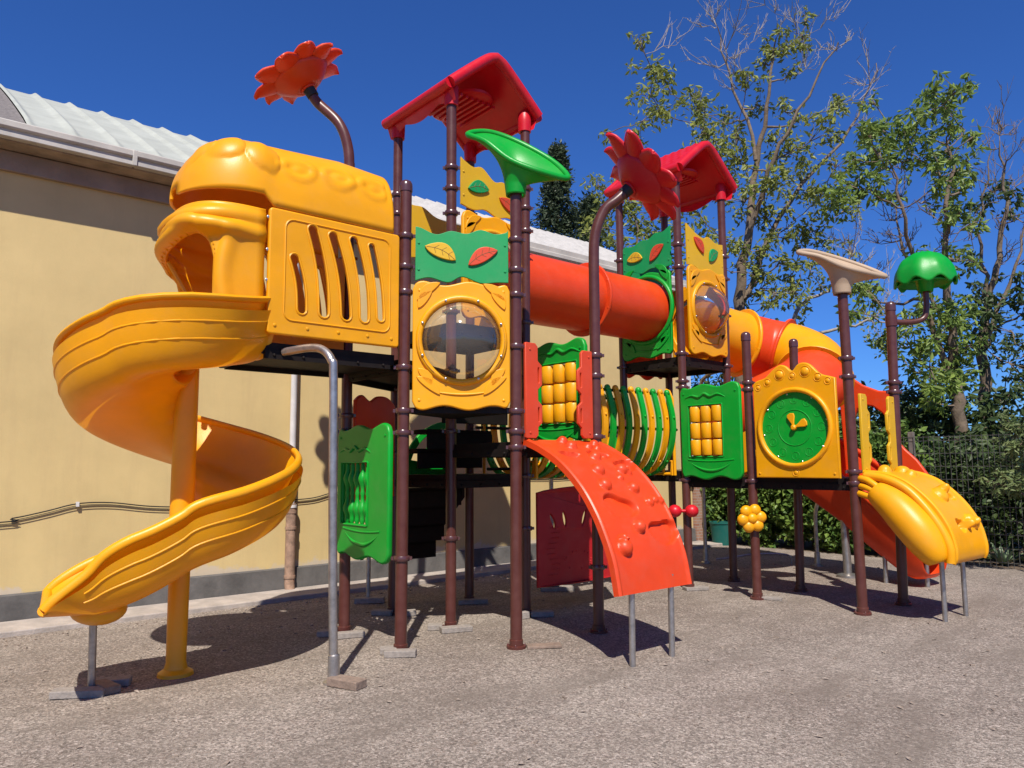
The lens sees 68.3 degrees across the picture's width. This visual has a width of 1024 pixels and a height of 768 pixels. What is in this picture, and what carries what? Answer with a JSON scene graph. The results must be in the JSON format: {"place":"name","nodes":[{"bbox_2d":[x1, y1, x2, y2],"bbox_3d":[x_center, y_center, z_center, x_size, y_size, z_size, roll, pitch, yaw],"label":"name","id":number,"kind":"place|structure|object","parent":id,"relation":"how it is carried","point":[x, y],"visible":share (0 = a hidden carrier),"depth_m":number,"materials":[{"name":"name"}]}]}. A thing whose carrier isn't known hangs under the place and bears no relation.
{"place":"outdoors","nodes":[
{"label":"outdoors","id":0,"kind":"place"},
{"bbox_2d":[0,84,705,621],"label":"building","id":1,"kind":"structure","parent":0,"point":[86,210],"depth_m":8.47,"materials":[{"name":"paint"}]},
{"bbox_2d":[0,541,722,637],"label":"concrete path","id":2,"kind":"structure","parent":0,"point":[36,625],"depth_m":8.66,"materials":[{"name":"grey concrete"}]},
{"bbox_2d":[0,545,1023,767],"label":"play surface","id":3,"kind":"object","parent":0,"point":[691,716],"depth_m":5.41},
{"bbox_2d":[49,686,104,699],"bbox_3d":[-2.980,2.124,5.192,0.340,0.050,0.120,3,-7,-12],"label":"paving block","id":4,"kind":"object","parent":3,"relation":"on","point":[77,692],"depth_m":5.15,"materials":[{"name":"concrete"}]},
{"bbox_2d":[96,678,120,694],"bbox_3d":[-2.871,2.138,5.324,0.260,0.050,0.110,-5,-8,40],"label":"paving block","id":5,"kind":"object","parent":3,"relation":"on","point":[109,686],"depth_m":5.27,"materials":[{"name":"brown concrete"}]},
{"bbox_2d":[98,675,132,685],"bbox_3d":[-2.876,2.151,5.452,0.220,0.050,0.120,1,-6,-16],"label":"paving block","id":6,"kind":"object","parent":3,"relation":"on","point":[124,680],"depth_m":5.44,"materials":[{"name":"concrete"}]},
{"bbox_2d":[317,629,328,636],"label":"paving block","id":7,"kind":"object","parent":3,"relation":"on","point":[322,632],"depth_m":6.94,"materials":[{"name":"concrete"}]},
{"bbox_2d":[327,674,366,690],"bbox_3d":[-1.179,2.127,5.377,0.270,0.060,0.120,-3,-7,28],"label":"paving block","id":8,"kind":"object","parent":3,"relation":"on","point":[347,682],"depth_m":5.34,"materials":[{"name":"brown concrete"}]},
{"bbox_2d":[338,630,364,638],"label":"paving block","id":9,"kind":"object","parent":3,"relation":"on","point":[351,634],"depth_m":6.89,"materials":[{"name":"concrete"}]},
{"bbox_2d":[354,596,384,603],"bbox_3d":[-1.636,2.484,8.669,0.340,0.060,0.120,-2,-6,-2],"label":"paving block","id":10,"kind":"object","parent":3,"relation":"on","point":[369,600],"depth_m":8.61,"materials":[{"name":"concrete"}]},
{"bbox_2d":[371,609,392,615],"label":"paving block","id":11,"kind":"object","parent":3,"relation":"on","point":[381,612],"depth_m":7.92,"materials":[{"name":"concrete"}]},
{"bbox_2d":[380,645,396,654],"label":"paving block","id":12,"kind":"object","parent":3,"relation":"on","point":[382,649],"depth_m":6.29,"materials":[{"name":"concrete"}]},
{"bbox_2d":[384,648,416,657],"bbox_3d":[-0.919,2.217,6.213,0.260,0.055,0.090,-1,-6,0],"label":"paving block","id":13,"kind":"object","parent":3,"relation":"on","point":[402,653],"depth_m":6.17,"materials":[{"name":"concrete"}]},
{"bbox_2d":[407,609,416,615],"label":"paving block","id":14,"kind":"object","parent":3,"relation":"on","point":[411,612],"depth_m":7.88,"materials":[{"name":"concrete"}]},
{"bbox_2d":[427,623,441,630],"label":"paving block","id":15,"kind":"object","parent":3,"relation":"on","point":[432,626],"depth_m":7.18,"materials":[{"name":"concrete"}]},
{"bbox_2d":[439,624,472,633],"bbox_3d":[-0.530,2.316,7.134,0.300,0.050,0.110,2,-7,-20],"label":"paving block","id":16,"kind":"object","parent":3,"relation":"on","point":[456,628],"depth_m":7.09,"materials":[{"name":"concrete"}]},
{"bbox_2d":[458,597,487,604],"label":"paving block","id":17,"kind":"object","parent":3,"relation":"on","point":[467,601],"depth_m":8.53,"materials":[{"name":"concrete"}]},
{"bbox_2d":[0,547,1022,767],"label":"ground litter","id":18,"kind":"object","parent":3,"relation":"on","point":[517,708],"visible":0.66,"depth_m":6.40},
{"bbox_2d":[37,41,988,686],"bbox_3d":[1.062,-0.559,8.171,10.324,5.975,4.752,4,-7,-34],"label":"playground structure","id":19,"kind":"object","parent":3,"relation":"on","point":[125,371],"visible":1,"depth_m":7.11,"materials":[{"name":"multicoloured plastic"}]},
{"bbox_2d":[522,610,529,618],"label":"paving block","id":20,"kind":"object","parent":3,"relation":"on","point":[525,614],"depth_m":7.70,"materials":[{"name":"concrete"}]},
{"bbox_2d":[530,610,553,616],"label":"paving block","id":21,"kind":"object","parent":3,"relation":"on","point":[541,613],"depth_m":7.79,"materials":[{"name":"concrete"}]},
{"bbox_2d":[526,642,561,649],"bbox_3d":[0.276,2.255,6.496,0.300,0.025,0.120,-2,-6,-4],"label":"paving block","id":22,"kind":"object","parent":3,"relation":"on","point":[549,645],"depth_m":6.45,"materials":[{"name":"brown concrete"}]},
{"bbox_2d":[539,585,573,591],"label":"paving block","id":23,"kind":"object","parent":3,"relation":"on","point":[558,588],"depth_m":9.35,"materials":[{"name":"concrete"}]},
{"bbox_2d":[682,585,708,590],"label":"paving block","id":24,"kind":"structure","parent":3,"relation":"on","point":[699,587],"depth_m":9.35,"materials":[{"name":"concrete"}]},
{"bbox_2d":[715,553,791,563],"bbox_3d":[3.760,2.727,11.774,1.228,0.171,0.128,0,-6,-5],"label":"ground rail","id":25,"kind":"object","parent":3,"relation":"on","point":[760,554],"visible":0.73,"depth_m":11.79,"materials":[{"name":"metal"}]},
{"bbox_2d":[761,595,782,600],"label":"paving block","id":26,"kind":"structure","parent":3,"relation":"on","point":[774,598],"depth_m":8.66,"materials":[{"name":"concrete"}]},
{"bbox_2d":[901,432,1023,569],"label":"wire fence","id":27,"kind":"object","parent":3,"relation":"on","point":[911,437],"visible":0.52,"depth_m":11.36,"materials":[{"name":"green"}]},
{"bbox_2d":[0,0,1023,456],"label":"sky","id":28,"kind":"structure","parent":0,"point":[182,67],"materials":[{"name":"blue"}]},
{"bbox_2d":[707,465,1023,569],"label":"ground","id":29,"kind":"structure","parent":0,"point":[810,548],"depth_m":13.34,"materials":[{"name":"brown soil"}]},
{"bbox_2d":[530,138,579,237],"bbox_3d":[1.681,-2.017,26.248,4.496,12.776,4.413,0,-6,-1],"label":"cypress tree","id":30,"kind":"object","parent":29,"relation":"on","point":[556,199],"visible":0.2,"depth_m":25.78,"materials":[{"name":"green plant"}]},
{"bbox_2d":[566,190,615,251],"bbox_3d":[2.600,-1.023,25.631,3.821,10.656,3.763,5,-8,-40],"label":"cypress tree","id":31,"kind":"object","parent":29,"relation":"on","point":[586,204],"visible":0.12,"depth_m":24.80,"materials":[{"name":"green plant"}]},
{"bbox_2d":[578,194,714,278],"bbox_3d":[3.900,-0.862,21.736,4.690,9.480,2.741,0,-6,-2],"label":"broadleaf tree","id":32,"kind":"object","parent":29,"relation":"on","point":[637,229],"visible":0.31,"depth_m":21.91,"materials":[{"name":"green plant"}]},
{"bbox_2d":[691,373,733,423],"bbox_3d":[5.490,1.211,18.239,3.966,4.637,2.331,5,-8,-40],"label":"broadleaf tree","id":33,"kind":"object","parent":29,"relation":"on","point":[714,382],"visible":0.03,"depth_m":17.67,"materials":[{"name":"green plant"}]},
{"bbox_2d":[709,521,728,545],"bbox_3d":[4.094,2.900,14.663,0.500,0.440,0.500,5,-8,-40],"label":"plant tub","id":34,"kind":"object","parent":29,"relation":"on","point":[719,531],"visible":0.59,"depth_m":14.48,"materials":[{"name":"teal plastic"}]},
{"bbox_2d":[576,0,893,383],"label":"walnut tree","id":35,"kind":"object","parent":29,"relation":"on","point":[743,293],"visible":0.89,"depth_m":17.23,"materials":[{"name":"green plant"}]},
{"bbox_2d":[693,416,936,553],"bbox_3d":[5.405,1.955,14.303,1.804,2.614,5.276,5,-8,-40],"label":"hedge","id":36,"kind":"object","parent":29,"relation":"on","point":[776,506],"visible":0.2,"depth_m":13.79,"materials":[{"name":"green plant"}]},
{"bbox_2d":[751,204,909,519],"bbox_3d":[7.587,-0.627,18.620,4.235,8.282,3.042,5,-8,-40],"label":"leaning tree","id":37,"kind":"object","parent":29,"relation":"on","point":[820,289],"visible":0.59,"depth_m":18.98,"materials":[{"name":"green plant"}]},
{"bbox_2d":[717,366,1023,533],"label":"distant shrubs","id":38,"kind":"object","parent":29,"relation":"on","point":[934,417],"visible":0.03,"depth_m":14.52,"materials":[{"name":"green plant"}]},
{"bbox_2d":[838,374,949,471],"bbox_3d":[7.554,1.462,14.909,3.106,3.362,2.917,-1,-6,6],"label":"broadleaf tree","id":39,"kind":"object","parent":29,"relation":"on","point":[907,407],"visible":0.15,"depth_m":14.54,"materials":[{"name":"green plant"}]},
{"bbox_2d":[817,70,991,474],"bbox_3d":[7.278,-1.469,13.792,2.773,8.942,3.887,-4,-7,28],"label":"ash tree","id":40,"kind":"object","parent":29,"relation":"on","point":[952,377],"visible":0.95,"depth_m":13.65,"materials":[{"name":"green plant"}]},
{"bbox_2d":[916,425,1023,562],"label":"undergrowth","id":41,"kind":"object","parent":29,"relation":"on","point":[1019,510],"visible":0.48,"depth_m":12.10,"materials":[{"name":"green plant"}]},
{"bbox_2d":[929,384,1023,534],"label":"broadleaf tree","id":42,"kind":"object","parent":29,"relation":"on","point":[988,406],"visible":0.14,"depth_m":14.05,"materials":[{"name":"green plant"}]},
{"bbox_2d":[952,77,1023,530],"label":"bare topped tree","id":43,"kind":"object","parent":29,"relation":"on","point":[988,299],"visible":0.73,"depth_m":15.75,"materials":[{"name":"green plant"}]},
{"bbox_2d":[972,413,1023,499],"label":"pine bush","id":44,"kind":"object","parent":29,"relation":"on","point":[1013,448],"visible":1,"depth_m":10.61,"materials":[{"name":"green plant"}]},
{"bbox_2d":[988,543,1023,564],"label":"agave plant","id":45,"kind":"object","parent":29,"relation":"on","point":[1003,558],"visible":0.79,"depth_m":11.47,"materials":[{"name":"green plant"}]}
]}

